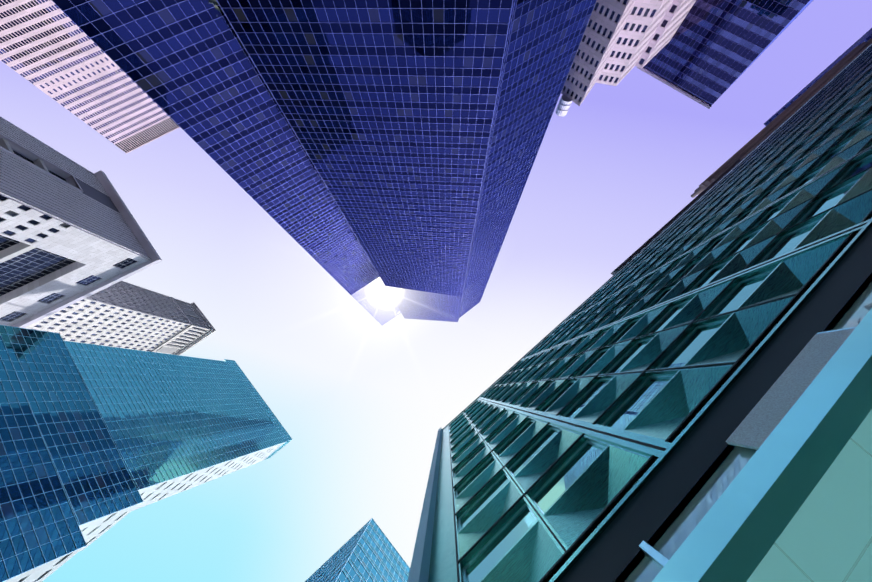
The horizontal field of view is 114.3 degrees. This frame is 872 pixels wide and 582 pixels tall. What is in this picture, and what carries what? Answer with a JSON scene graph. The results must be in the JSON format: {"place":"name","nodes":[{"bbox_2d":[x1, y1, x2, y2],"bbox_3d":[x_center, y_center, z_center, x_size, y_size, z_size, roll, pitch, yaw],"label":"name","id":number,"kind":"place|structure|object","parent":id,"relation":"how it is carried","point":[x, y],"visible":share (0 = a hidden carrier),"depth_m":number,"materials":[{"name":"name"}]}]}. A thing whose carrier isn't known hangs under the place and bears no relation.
{"place":"outdoors","nodes":[
{"label":"outdoors","id":0,"kind":"place"},
{"bbox_2d":[0,116,161,327],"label":"skyscraper","id":1,"kind":"structure","parent":0,"point":[71,232],"depth_m":86.35,"materials":[{"name":"grey concrete"}]},
{"bbox_2d":[0,0,179,153],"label":"beige tower","id":2,"kind":"structure","parent":0,"point":[52,50],"depth_m":181.33,"materials":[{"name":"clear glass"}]},
{"bbox_2d":[0,325,292,581],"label":"skyscraper","id":3,"kind":"structure","parent":0,"point":[97,441],"depth_m":68.43,"materials":[{"name":"teal glass"}]},
{"bbox_2d":[305,518,409,581],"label":"glass tower","id":4,"kind":"structure","parent":0,"point":[367,552],"depth_m":73.56,"materials":[{"name":"teal glass"}]},
{"bbox_2d":[0,0,871,581],"label":"sky","id":5,"kind":"structure","parent":0,"point":[363,404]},
{"bbox_2d":[555,0,695,116],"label":"white tower","id":6,"kind":"structure","parent":0,"point":[620,39],"depth_m":90.34,"materials":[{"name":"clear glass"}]},
{"bbox_2d":[408,44,871,581],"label":"office building","id":7,"kind":"structure","parent":0,"point":[686,396],"depth_m":9.49,"materials":[{"name":"teal glass"}]},
{"bbox_2d":[637,0,812,108],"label":"glass tower","id":8,"kind":"structure","parent":0,"point":[709,53],"depth_m":101.14,"materials":[{"name":"blue glass"}]},
{"bbox_2d":[611,39,871,274],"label":"building","id":9,"kind":"structure","parent":0,"point":[727,166],"depth_m":77.48,"materials":[{"name":"stone"}]},
{"bbox_2d":[764,28,871,125],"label":"high-rise building","id":10,"kind":"structure","parent":0,"point":[866,36],"depth_m":161.71,"materials":[{"name":"glass"}]},
{"bbox_3d":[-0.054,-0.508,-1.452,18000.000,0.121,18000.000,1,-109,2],"label":"ground","id":11,"kind":"structure","parent":0,"visible":0},
{"bbox_2d":[25,281,215,354],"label":"skyscraper","id":12,"kind":"structure","parent":11,"relation":"on","point":[123,314],"depth_m":137.80,"materials":[{"name":"concrete"}]},
{"bbox_2d":[52,0,596,325],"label":"tower","id":13,"kind":"structure","parent":11,"relation":"on","point":[353,148],"depth_m":72.19,"materials":[{"name":"blue glass"}]},
{"bbox_2d":[208,0,222,11],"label":"terrace shrub","id":14,"kind":"object","parent":13,"relation":"on","point":[215,5],"visible":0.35,"depth_m":53.53,"materials":[{"name":"green plant"}]},
{"bbox_2d":[362,277,408,313],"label":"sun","id":15,"kind":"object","parent":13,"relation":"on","point":[379,295],"visible":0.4,"depth_m":196.53,"materials":[{"name":"white"}]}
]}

